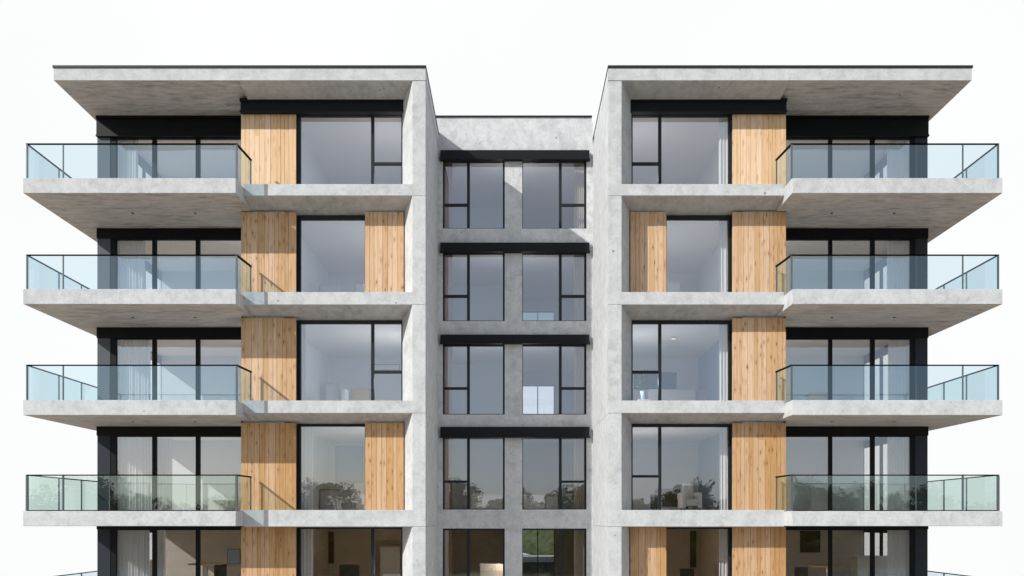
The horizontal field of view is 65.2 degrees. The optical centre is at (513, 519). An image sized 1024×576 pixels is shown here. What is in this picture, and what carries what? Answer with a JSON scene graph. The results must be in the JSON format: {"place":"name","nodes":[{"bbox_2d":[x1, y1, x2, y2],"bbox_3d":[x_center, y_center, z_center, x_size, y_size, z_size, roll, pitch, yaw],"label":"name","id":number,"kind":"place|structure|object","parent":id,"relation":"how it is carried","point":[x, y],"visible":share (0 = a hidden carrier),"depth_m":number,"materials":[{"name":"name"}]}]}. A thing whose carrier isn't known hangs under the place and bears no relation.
{"place":"outdoors","nodes":[
{"label":"outdoors","id":0,"kind":"place"},
{"bbox_2d":[380,545,400,575],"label":"door frame","id":1,"kind":"object","parent":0,"point":[390,559],"visible":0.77,"depth_m":30.50,"materials":[{"name":"wood"}]},
{"bbox_2d":[382,574,400,575],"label":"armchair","id":2,"kind":"object","parent":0,"point":[391,575],"visible":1,"depth_m":26.69,"materials":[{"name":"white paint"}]},
{"bbox_2d":[480,563,502,575],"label":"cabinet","id":3,"kind":"object","parent":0,"point":[491,569],"visible":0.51,"depth_m":29.73,"materials":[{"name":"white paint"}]},
{"bbox_2d":[0,0,1023,575],"label":"sky","id":4,"kind":"structure","parent":0,"point":[480,57],"materials":[{"name":"white"}]},
{"bbox_2d":[23,65,1001,575],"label":"apartment building","id":5,"kind":"structure","parent":0,"point":[259,207],"depth_m":25.78,"materials":[{"name":"concrete"}]},
{"bbox_2d":[118,140,137,177],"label":"curtain","id":6,"kind":"object","parent":5,"relation":"hanging from","point":[127,161],"visible":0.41,"depth_m":26.94,"materials":[{"name":"fabric"}]},
{"bbox_2d":[118,241,144,288],"bbox_3d":[-12.896,-8.163,26.936,0.977,2.561,0.088,0,0,1],"label":"curtain","id":7,"kind":"object","parent":5,"relation":"hanging from","point":[131,272],"visible":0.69,"depth_m":26.93,"materials":[{"name":"fabric"}]},
{"bbox_2d":[118,530,149,575],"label":"curtain","id":8,"kind":"object","parent":5,"relation":"hanging from","point":[133,552],"visible":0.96,"depth_m":26.93,"materials":[{"name":"fabric"}]},
{"bbox_2d":[118,340,150,399],"bbox_3d":[-12.811,-4.853,26.935,1.145,2.542,0.096,0,0,0],"label":"curtain","id":9,"kind":"object","parent":5,"relation":"hanging from","point":[134,382],"visible":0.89,"depth_m":26.94,"materials":[{"name":"fabric"}]},
{"bbox_2d":[118,437,151,509],"bbox_3d":[-12.761,-1.577,26.935,1.246,2.588,0.097,0,0,0],"label":"curtain","id":10,"kind":"object","parent":5,"relation":"hanging from","point":[134,458],"visible":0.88,"depth_m":26.93,"materials":[{"name":"fabric"}]},
{"bbox_2d":[138,154,161,177],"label":"side window","id":11,"kind":"structure","parent":5,"relation":"in","point":[146,168],"depth_m":29.89,"materials":[{"name":"glass"}]},
{"bbox_2d":[150,559,151,575],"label":"cabinet","id":12,"kind":"object","parent":5,"relation":"on","point":[150,567],"visible":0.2,"depth_m":29.84,"materials":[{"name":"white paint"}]},
{"bbox_2d":[145,261,161,288],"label":"side window","id":13,"kind":"structure","parent":5,"relation":"in","point":[148,267],"depth_m":30.36,"materials":[{"name":"glass"}]},
{"bbox_2d":[151,351,161,399],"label":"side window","id":14,"kind":"structure","parent":5,"relation":"in","point":[159,358],"depth_m":31.26,"materials":[{"name":"white metal"}]},
{"bbox_2d":[157,530,165,575],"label":"curtain","id":15,"kind":"object","parent":5,"relation":"hanging from","point":[161,552],"visible":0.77,"depth_m":27.34,"materials":[{"name":"fabric"}]},
{"bbox_2d":[157,438,171,509],"bbox_3d":[-11.935,-1.538,27.338,0.564,2.512,0.097,0,0,0],"label":"curtain","id":16,"kind":"object","parent":5,"relation":"hanging from","point":[164,467],"visible":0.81,"depth_m":27.35,"materials":[{"name":"fabric"}]},
{"bbox_2d":[110,138,240,177],"bbox_3d":[-11.014,-11.463,26.745,4.866,2.582,0.104,0,0,0],"label":"sliding door","id":17,"kind":"structure","parent":5,"relation":"in","point":[113,148],"depth_m":26.70,"materials":[{"name":"black metal"}]},
{"bbox_2d":[110,239,240,288],"bbox_3d":[-11.014,-8.128,26.745,4.866,2.512,0.104,0,0,0],"label":"sliding door","id":18,"kind":"structure","parent":5,"relation":"in","point":[113,242],"depth_m":26.70,"materials":[{"name":"black metal"}]},
{"bbox_2d":[110,338,240,399],"bbox_3d":[-11.014,-4.818,26.745,4.866,2.492,0.104,0,0,0],"label":"sliding door","id":19,"kind":"structure","parent":5,"relation":"in","point":[113,341],"depth_m":26.70,"materials":[{"name":"black metal"}]},
{"bbox_2d":[110,436,240,509],"bbox_3d":[-11.014,-1.542,26.745,4.866,2.539,0.104,0,0,0],"label":"sliding door","id":20,"kind":"structure","parent":5,"relation":"in","point":[113,439],"depth_m":26.70,"materials":[{"name":"black metal"}]},
{"bbox_2d":[110,529,240,575],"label":"sliding door","id":21,"kind":"structure","parent":5,"relation":"in","point":[113,532],"depth_m":26.70,"materials":[{"name":"black metal"}]},
{"bbox_2d":[187,563,223,575],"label":"round table","id":22,"kind":"object","parent":5,"relation":"on","point":[205,564],"visible":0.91,"depth_m":28.61,"materials":[{"name":"brown wood"}]},
{"bbox_2d":[214,564,226,575],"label":"chair","id":23,"kind":"object","parent":5,"relation":"on","point":[220,570],"visible":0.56,"depth_m":29.48,"materials":[{"name":"grey fabric"}]},
{"bbox_2d":[212,500,240,510],"bbox_3d":[-10.904,-0.510,30.411,0.876,0.485,0.609,0,0,0],"label":"table","id":24,"kind":"object","parent":5,"relation":"on","point":[223,504],"visible":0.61,"depth_m":30.11,"materials":[{"name":"white paint"}]},
{"bbox_2d":[227,549,239,563],"bbox_3d":[-10.925,1.427,31.250,0.508,0.586,0.031,0,0,0],"label":"picture","id":25,"kind":"object","parent":5,"relation":"attached to","point":[233,556],"visible":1,"depth_m":31.23,"materials":[{"name":"grey paint"}]},
{"bbox_2d":[301,324,305,400],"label":"curtain","id":26,"kind":"object","parent":5,"relation":"hanging from","point":[303,362],"visible":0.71,"depth_m":25.71,"materials":[{"name":"fabric"}]},
{"bbox_2d":[301,427,312,509],"bbox_3d":[-6.653,-1.637,25.714,0.418,2.739,0.094,0,0,0],"label":"curtain","id":27,"kind":"object","parent":5,"relation":"hanging from","point":[306,468],"visible":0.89,"depth_m":25.70,"materials":[{"name":"fabric"}]},
{"bbox_2d":[301,529,312,575],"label":"curtain","id":28,"kind":"object","parent":5,"relation":"hanging from","point":[306,552],"visible":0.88,"depth_m":25.70,"materials":[{"name":"fabric"}]},
{"bbox_2d":[320,489,339,509],"bbox_3d":[-6.894,-0.710,30.035,0.624,0.884,0.610,0,0,0],"label":"table","id":29,"kind":"object","parent":5,"relation":"on","point":[329,499],"visible":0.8,"depth_m":29.73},
{"bbox_2d":[320,285,341,291],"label":"table","id":30,"kind":"object","parent":5,"relation":"on","point":[330,288],"visible":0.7,"depth_m":29.73,"materials":[{"name":"white paint"}]},
{"bbox_2d":[328,532,333,563],"bbox_3d":[-7.212,1.085,31.250,0.391,1.231,0.031,0,0,0],"label":"picture","id":31,"kind":"object","parent":5,"relation":"attached to","point":[330,547],"visible":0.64,"depth_m":31.23},
{"bbox_2d":[297,216,364,291],"bbox_3d":[-5.811,-8.248,25.489,2.210,2.851,0.104,0,0,0],"label":"window","id":32,"kind":"structure","parent":5,"relation":"in","point":[299,218],"depth_m":25.44,"materials":[{"name":"black metal"}]},
{"bbox_2d":[297,425,364,509],"bbox_3d":[-5.811,-1.629,25.489,2.210,2.813,0.104,0,0,0],"label":"window","id":33,"kind":"structure","parent":5,"relation":"in","point":[298,426],"depth_m":25.44,"materials":[{"name":"black metal"}]},
{"bbox_2d":[326,383,337,400],"bbox_3d":[-6.819,-4.329,30.035,0.327,1.524,0.610,0,0,0],"label":"table","id":34,"kind":"object","parent":5,"relation":"on","point":[331,391],"visible":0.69,"depth_m":29.73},
{"bbox_2d":[341,389,348,400],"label":"table","id":35,"kind":"object","parent":5,"relation":"on","point":[345,394],"visible":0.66,"depth_m":27.74,"materials":[{"name":"white paint"}]},
{"bbox_2d":[339,564,358,575],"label":"armchair","id":36,"kind":"object","parent":5,"relation":"on","point":[348,569],"visible":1,"depth_m":28.23,"materials":[{"name":"grey fabric"}]},
{"bbox_2d":[336,446,362,481],"bbox_3d":[-6.410,-2.169,31.250,1.055,1.407,0.031,0,0,0],"label":"picture","id":37,"kind":"object","parent":5,"relation":"attached to","point":[349,463],"visible":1,"depth_m":31.23,"materials":[{"name":"grey paint"}]},
{"bbox_2d":[297,116,401,183],"bbox_3d":[-5.255,-11.575,25.626,3.397,2.904,0.104,0,0,0],"label":"window","id":38,"kind":"structure","parent":5,"relation":"in","point":[373,163],"depth_m":25.58,"materials":[{"name":"black metal"}]},
{"bbox_2d":[297,321,401,400],"bbox_3d":[-5.227,-4.927,25.489,3.378,2.808,0.104,0,0,0],"label":"window","id":39,"kind":"structure","parent":5,"relation":"in","point":[373,372],"depth_m":25.44,"materials":[{"name":"black metal"}]},
{"bbox_2d":[297,527,401,575],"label":"window","id":40,"kind":"structure","parent":5,"relation":"in","point":[298,528],"depth_m":25.44,"materials":[{"name":"black metal"}]},
{"bbox_2d":[356,494,364,509],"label":"table","id":41,"kind":"object","parent":5,"relation":"on","point":[360,501],"visible":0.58,"depth_m":27.66,"materials":[{"name":"white paint"}]},
{"bbox_2d":[356,282,364,291],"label":"table","id":42,"kind":"object","parent":5,"relation":"on","point":[360,286],"visible":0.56,"depth_m":27.66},
{"bbox_2d":[352,388,370,400],"bbox_3d":[-5.686,-4.237,30.035,0.662,1.338,0.610,0,0,0],"label":"table","id":43,"kind":"object","parent":5,"relation":"on","point":[361,394],"visible":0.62,"depth_m":29.73,"materials":[{"name":"white wood"}]},
{"bbox_2d":[445,438,451,508],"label":"curtain","id":44,"kind":"object","parent":5,"relation":"hanging from","point":[448,472],"visible":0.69,"depth_m":29.18,"materials":[{"name":"fabric"}]},
{"bbox_2d":[445,255,451,319],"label":"curtain","id":45,"kind":"object","parent":5,"relation":"hanging from","point":[448,285],"visible":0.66,"depth_m":29.18,"materials":[{"name":"fabric"}]},
{"bbox_2d":[445,530,451,575],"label":"curtain","id":46,"kind":"object","parent":5,"relation":"hanging from","point":[448,552],"visible":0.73,"depth_m":29.18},
{"bbox_2d":[445,347,452,413],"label":"curtain","id":47,"kind":"object","parent":5,"relation":"hanging from","point":[448,379],"visible":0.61,"depth_m":29.18,"materials":[{"name":"fabric"}]},
{"bbox_2d":[445,163,452,227],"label":"curtain","id":48,"kind":"object","parent":5,"relation":"hanging from","point":[448,193],"visible":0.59,"depth_m":29.19,"materials":[{"name":"fabric"}]},
{"bbox_2d":[443,162,504,228],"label":"window","id":49,"kind":"structure","parent":5,"relation":"in","point":[467,205],"depth_m":28.70,"materials":[{"name":"black metal"}]},
{"bbox_2d":[443,253,504,320],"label":"window","id":50,"kind":"structure","parent":5,"relation":"in","point":[467,296],"depth_m":28.70,"materials":[{"name":"black metal"}]},
{"bbox_2d":[443,345,504,414],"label":"window","id":51,"kind":"structure","parent":5,"relation":"in","point":[467,388],"depth_m":28.70,"materials":[{"name":"black metal"}]},
{"bbox_2d":[443,438,504,509],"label":"window","id":52,"kind":"structure","parent":5,"relation":"in","point":[468,439],"depth_m":28.70,"materials":[{"name":"black metal"}]},
{"bbox_2d":[443,529,504,575],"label":"window","id":53,"kind":"structure","parent":5,"relation":"in","point":[468,530],"depth_m":28.70,"materials":[{"name":"black metal"}]},
{"bbox_2d":[471,495,502,508],"bbox_3d":[-1.056,-0.662,31.599,1.242,0.632,0.609,0,0,0],"label":"table","id":54,"kind":"object","parent":5,"relation":"on","point":[486,501],"visible":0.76,"depth_m":31.30,"materials":[{"name":"white paint"}]},
{"bbox_2d":[523,495,545,508],"bbox_3d":[0.821,-0.662,31.599,0.890,0.632,0.609,0,0,0],"label":"table","id":55,"kind":"object","parent":5,"relation":"on","point":[533,501],"visible":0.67,"depth_m":31.30,"materials":[{"name":"white paint"}]},
{"bbox_2d":[537,530,537,575],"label":"rear window","id":56,"kind":"structure","parent":5,"relation":"in","point":[537,530],"depth_m":36.04,"materials":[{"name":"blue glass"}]},
{"bbox_2d":[523,311,553,319],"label":"rear window","id":57,"kind":"structure","parent":5,"relation":"in","point":[527,315],"depth_m":36.09,"materials":[{"name":"clear glass"}]},
{"bbox_2d":[523,385,553,413],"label":"rear window","id":58,"kind":"structure","parent":5,"relation":"in","point":[523,385],"depth_m":36.03,"materials":[{"name":"white glass"}]},
{"bbox_2d":[545,495,557,508],"bbox_3d":[1.496,-0.656,31.193,0.474,0.619,0.610,0,0,0],"label":"table","id":59,"kind":"object","parent":5,"relation":"on","point":[551,501],"visible":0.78,"depth_m":30.89,"materials":[{"name":"fabric"}]},
{"bbox_2d":[522,162,585,228],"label":"window","id":60,"kind":"structure","parent":5,"relation":"in","point":[561,205],"depth_m":28.71,"materials":[{"name":"black metal"}]},
{"bbox_2d":[522,253,585,320],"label":"window","id":61,"kind":"structure","parent":5,"relation":"in","point":[561,296],"depth_m":28.70,"materials":[{"name":"black metal"}]},
{"bbox_2d":[522,345,585,414],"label":"window","id":62,"kind":"structure","parent":5,"relation":"in","point":[561,388],"depth_m":28.70,"materials":[{"name":"black metal"}]},
{"bbox_2d":[522,438,585,509],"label":"window","id":63,"kind":"structure","parent":5,"relation":"in","point":[560,439],"depth_m":28.70,"materials":[{"name":"black metal"}]},
{"bbox_2d":[522,529,585,575],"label":"window","id":64,"kind":"structure","parent":5,"relation":"in","point":[560,530],"depth_m":28.70,"materials":[{"name":"black metal"}]},
{"bbox_2d":[574,438,583,508],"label":"curtain","id":65,"kind":"object","parent":5,"relation":"hanging from","point":[578,471],"visible":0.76,"depth_m":29.18,"materials":[{"name":"fabric"}]},
{"bbox_2d":[574,347,583,413],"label":"curtain","id":66,"kind":"object","parent":5,"relation":"hanging from","point":[578,378],"visible":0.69,"depth_m":29.18,"materials":[{"name":"fabric"}]},
{"bbox_2d":[574,163,583,227],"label":"curtain","id":67,"kind":"object","parent":5,"relation":"hanging from","point":[578,193],"visible":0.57,"depth_m":29.18,"materials":[{"name":"fabric"}]},
{"bbox_2d":[574,255,583,319],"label":"curtain","id":68,"kind":"object","parent":5,"relation":"hanging from","point":[578,285],"visible":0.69,"depth_m":29.18,"materials":[{"name":"fabric"}]},
{"bbox_2d":[574,530,583,575],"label":"curtain","id":69,"kind":"object","parent":5,"relation":"hanging from","point":[578,552],"visible":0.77,"depth_m":29.18,"materials":[{"name":"fabric"}]},
{"bbox_2d":[634,370,655,400],"bbox_3d":[4.469,-4.377,27.659,0.812,1.618,0.644,0,0,0],"label":"vase plant","id":70,"kind":"object","parent":5,"relation":"on","point":[642,393],"visible":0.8,"depth_m":27.58,"materials":[{"name":"white plant"}]},
{"bbox_2d":[634,372,675,388],"bbox_3d":[5.531,-5.443,31.250,1.642,0.645,0.031,0,0,0],"label":"picture","id":71,"kind":"object","parent":5,"relation":"attached to","point":[668,380],"visible":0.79,"depth_m":31.23},
{"bbox_2d":[645,390,694,400],"bbox_3d":[5.872,-4.209,30.035,1.776,1.282,0.610,0,0,0],"label":"table","id":72,"kind":"object","parent":5,"relation":"on","point":[675,395],"visible":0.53,"depth_m":29.73,"materials":[{"name":"white paint"}]},
{"bbox_2d":[667,282,679,291],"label":"table","id":73,"kind":"object","parent":5,"relation":"on","point":[673,286],"visible":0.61,"depth_m":29.73,"materials":[{"name":"white paint"}]},
{"bbox_2d":[631,116,731,183],"bbox_3d":[5.391,-11.575,25.626,3.221,2.904,0.104,0,0,0],"label":"window","id":74,"kind":"structure","parent":5,"relation":"in","point":[658,163],"depth_m":25.58,"materials":[{"name":"black metal"}]},
{"bbox_2d":[631,321,731,400],"bbox_3d":[5.362,-4.927,25.489,3.203,2.808,0.104,0,0,0],"label":"window","id":75,"kind":"structure","parent":5,"relation":"in","point":[659,323],"depth_m":25.44,"materials":[{"name":"black metal"}]},
{"bbox_2d":[631,425,731,509],"bbox_3d":[5.362,-1.629,25.489,3.203,2.813,0.104,0,0,0],"label":"window","id":76,"kind":"structure","parent":5,"relation":"in","point":[658,476],"depth_m":25.44,"materials":[{"name":"black metal"}]},
{"bbox_2d":[680,569,693,575],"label":"chair","id":77,"kind":"object","parent":5,"relation":"on","point":[686,572],"visible":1,"depth_m":28.04,"materials":[{"name":"grey fabric"}]},
{"bbox_2d":[677,484,701,509],"bbox_3d":[6.084,-0.768,27.656,0.700,1.000,0.800,0,0,0],"label":"armchair","id":78,"kind":"object","parent":5,"relation":"on","point":[687,497],"visible":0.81,"depth_m":27.38,"materials":[{"name":"grey fabric"}]},
{"bbox_2d":[690,531,695,567],"bbox_3d":[7.016,1.143,31.250,0.235,1.427,0.031,0,0,0],"label":"picture","id":79,"kind":"object","parent":5,"relation":"attached to","point":[692,549],"visible":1,"depth_m":31.23},
{"bbox_2d":[666,216,731,291],"bbox_3d":[5.906,-8.248,25.489,2.114,2.851,0.104,0,0,0],"label":"window","id":80,"kind":"structure","parent":5,"relation":"in","point":[668,218],"depth_m":25.44,"materials":[{"name":"black metal"}]},
{"bbox_2d":[666,527,731,575],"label":"window","id":81,"kind":"structure","parent":5,"relation":"in","point":[729,528],"depth_m":25.44,"materials":[{"name":"black metal"}]},
{"bbox_2d":[696,390,705,400],"bbox_3d":[7.172,-4.218,29.730,0.900,1.300,0.800,0,0,0],"label":"armchair","id":82,"kind":"object","parent":5,"relation":"on","point":[700,395],"visible":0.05,"depth_m":29.98,"materials":[{"name":"fabric"}]},
{"bbox_2d":[719,427,727,509],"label":"curtain","id":83,"kind":"object","parent":5,"relation":"hanging from","point":[723,468],"visible":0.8,"depth_m":25.72,"materials":[{"name":"fabric"}]},
{"bbox_2d":[719,324,727,400],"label":"curtain","id":84,"kind":"object","parent":5,"relation":"hanging from","point":[723,362],"visible":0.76,"depth_m":25.71,"materials":[{"name":"fabric"}]},
{"bbox_2d":[719,221,727,291],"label":"curtain","id":85,"kind":"object","parent":5,"relation":"hanging from","point":[723,256],"visible":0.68,"depth_m":25.72,"materials":[{"name":"fabric"}]},
{"bbox_2d":[719,118,727,183],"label":"curtain","id":86,"kind":"object","parent":5,"relation":"hanging from","point":[723,150],"visible":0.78,"depth_m":25.73,"materials":[{"name":"fabric"}]},
{"bbox_2d":[719,529,727,575],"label":"curtain","id":87,"kind":"object","parent":5,"relation":"hanging from","point":[723,552],"visible":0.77,"depth_m":25.72,"materials":[{"name":"fabric"}]},
{"bbox_2d":[795,567,807,575],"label":"chair","id":88,"kind":"object","parent":5,"relation":"on","point":[801,571],"visible":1,"depth_m":28.41,"materials":[{"name":"grey fabric"}]},
{"bbox_2d":[800,531,819,552],"bbox_3d":[11.589,0.850,31.250,0.782,0.840,0.031,0,0,0],"label":"picture","id":89,"kind":"object","parent":5,"relation":"attached to","point":[809,541],"visible":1,"depth_m":31.23},
{"bbox_2d":[805,500,827,509],"bbox_3d":[11.372,-0.515,30.035,0.662,0.494,0.610,0,0,0],"label":"desk","id":90,"kind":"object","parent":5,"relation":"on","point":[816,504],"visible":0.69,"depth_m":29.73,"materials":[{"name":"white paint"}]},
{"bbox_2d":[805,392,827,399],"bbox_3d":[11.130,-4.104,29.309,0.719,1.073,0.610,0,0,0],"label":"desk","id":91,"kind":"object","parent":5,"relation":"on","point":[816,396],"visible":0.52,"depth_m":29.01,"materials":[{"name":"white wood"}]},
{"bbox_2d":[809,565,845,575],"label":"round table","id":92,"kind":"object","parent":5,"relation":"on","point":[833,566],"visible":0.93,"depth_m":28.27,"materials":[{"name":"brown wood"}]},
{"bbox_2d":[786,138,914,177],"bbox_3d":[10.989,-11.463,26.745,4.816,2.582,0.104,0,0,0],"label":"sliding door","id":93,"kind":"structure","parent":5,"relation":"in","point":[872,140],"depth_m":26.70,"materials":[{"name":"black metal"}]},
{"bbox_2d":[786,239,914,288],"bbox_3d":[10.989,-8.128,26.745,4.816,2.512,0.104,0,0,0],"label":"sliding door","id":94,"kind":"structure","parent":5,"relation":"in","point":[872,241],"depth_m":26.70,"materials":[{"name":"black metal"}]},
{"bbox_2d":[786,338,914,399],"bbox_3d":[10.989,-4.818,26.745,4.816,2.492,0.104,0,0,0],"label":"sliding door","id":95,"kind":"structure","parent":5,"relation":"in","point":[872,340],"depth_m":26.70,"materials":[{"name":"black metal"}]},
{"bbox_2d":[786,436,914,509],"bbox_3d":[10.989,-1.542,26.745,4.816,2.539,0.104,0,0,0],"label":"sliding door","id":96,"kind":"structure","parent":5,"relation":"in","point":[872,438],"depth_m":26.70,"materials":[{"name":"black metal"}]},
{"bbox_2d":[786,529,914,575],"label":"sliding door","id":97,"kind":"structure","parent":5,"relation":"in","point":[872,531],"depth_m":26.70,"materials":[{"name":"black metal"}]},
{"bbox_2d":[850,555,886,575],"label":"table","id":98,"kind":"object","parent":5,"relation":"on","point":[860,565],"visible":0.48,"depth_m":29.73,"materials":[{"name":"white paint"}]},
{"bbox_2d":[864,155,886,177],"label":"side window","id":99,"kind":"structure","parent":5,"relation":"in","point":[879,167],"depth_m":29.89,"materials":[{"name":"glass"}]},
{"bbox_2d":[864,256,886,288],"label":"side window","id":100,"kind":"structure","parent":5,"relation":"in","point":[879,266],"depth_m":29.89,"materials":[{"name":"glass"}]},
{"bbox_2d":[864,437,886,509],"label":"side window","id":101,"kind":"structure","parent":5,"relation":"in","point":[879,441],"depth_m":29.89,"materials":[{"name":"white metal"}]},
{"bbox_2d":[864,530,886,555],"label":"side window","id":102,"kind":"structure","parent":5,"relation":"in","point":[880,532],"depth_m":29.89,"materials":[{"name":"black metal"}]},
{"bbox_2d":[864,345,887,399],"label":"side window","id":103,"kind":"structure","parent":5,"relation":"in","point":[883,351],"depth_m":29.89,"materials":[{"name":"glass"}]},
{"bbox_2d":[887,437,908,509],"bbox_3d":[12.971,-1.577,26.933,0.758,2.588,0.094,0,0,0],"label":"curtain","id":104,"kind":"object","parent":5,"relation":"hanging from","point":[897,464],"visible":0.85,"depth_m":26.94,"materials":[{"name":"fabric"}]},
{"bbox_2d":[887,241,908,288],"bbox_3d":[12.971,-8.163,26.935,0.758,2.561,0.097,0,0,0],"label":"curtain","id":105,"kind":"object","parent":5,"relation":"hanging from","point":[897,272],"visible":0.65,"depth_m":26.94,"materials":[{"name":"fabric"}]},
{"bbox_2d":[887,530,908,575],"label":"curtain","id":106,"kind":"object","parent":5,"relation":"hanging from","point":[897,552],"visible":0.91,"depth_m":26.94,"materials":[{"name":"fabric"}]},
{"bbox_2d":[887,140,908,177],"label":"curtain","id":107,"kind":"object","parent":5,"relation":"hanging from","point":[897,161],"visible":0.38,"depth_m":26.93,"materials":[{"name":"fabric"}]},
{"bbox_2d":[888,340,908,399],"bbox_3d":[12.971,-4.853,26.933,0.758,2.542,0.093,0,0,0],"label":"curtain","id":108,"kind":"object","parent":5,"relation":"hanging from","point":[898,376],"visible":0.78,"depth_m":26.93,"materials":[{"name":"fabric"}]},
{"bbox_2d":[523,530,553,554],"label":"grass bank","id":109,"kind":"structure","parent":0,"point":[545,542],"depth_m":48.81,"materials":[{"name":"plant"}]},
{"bbox_2d":[523,557,553,575],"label":"terrace","id":110,"kind":"structure","parent":0,"point":[545,566],"depth_m":38.00,"materials":[{"name":"concrete"}]},
{"bbox_2d":[523,555,553,556],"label":"path","id":111,"kind":"structure","parent":0,"point":[538,555],"depth_m":44.32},
{"bbox_2d":[650,489,687,509],"bbox_3d":[5.503,-0.693,28.314,1.200,0.850,0.800,0,0,0],"label":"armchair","id":112,"kind":"object","parent":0,"point":[669,498],"visible":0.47,"depth_m":28.22,"materials":[{"name":"grey fabric"}]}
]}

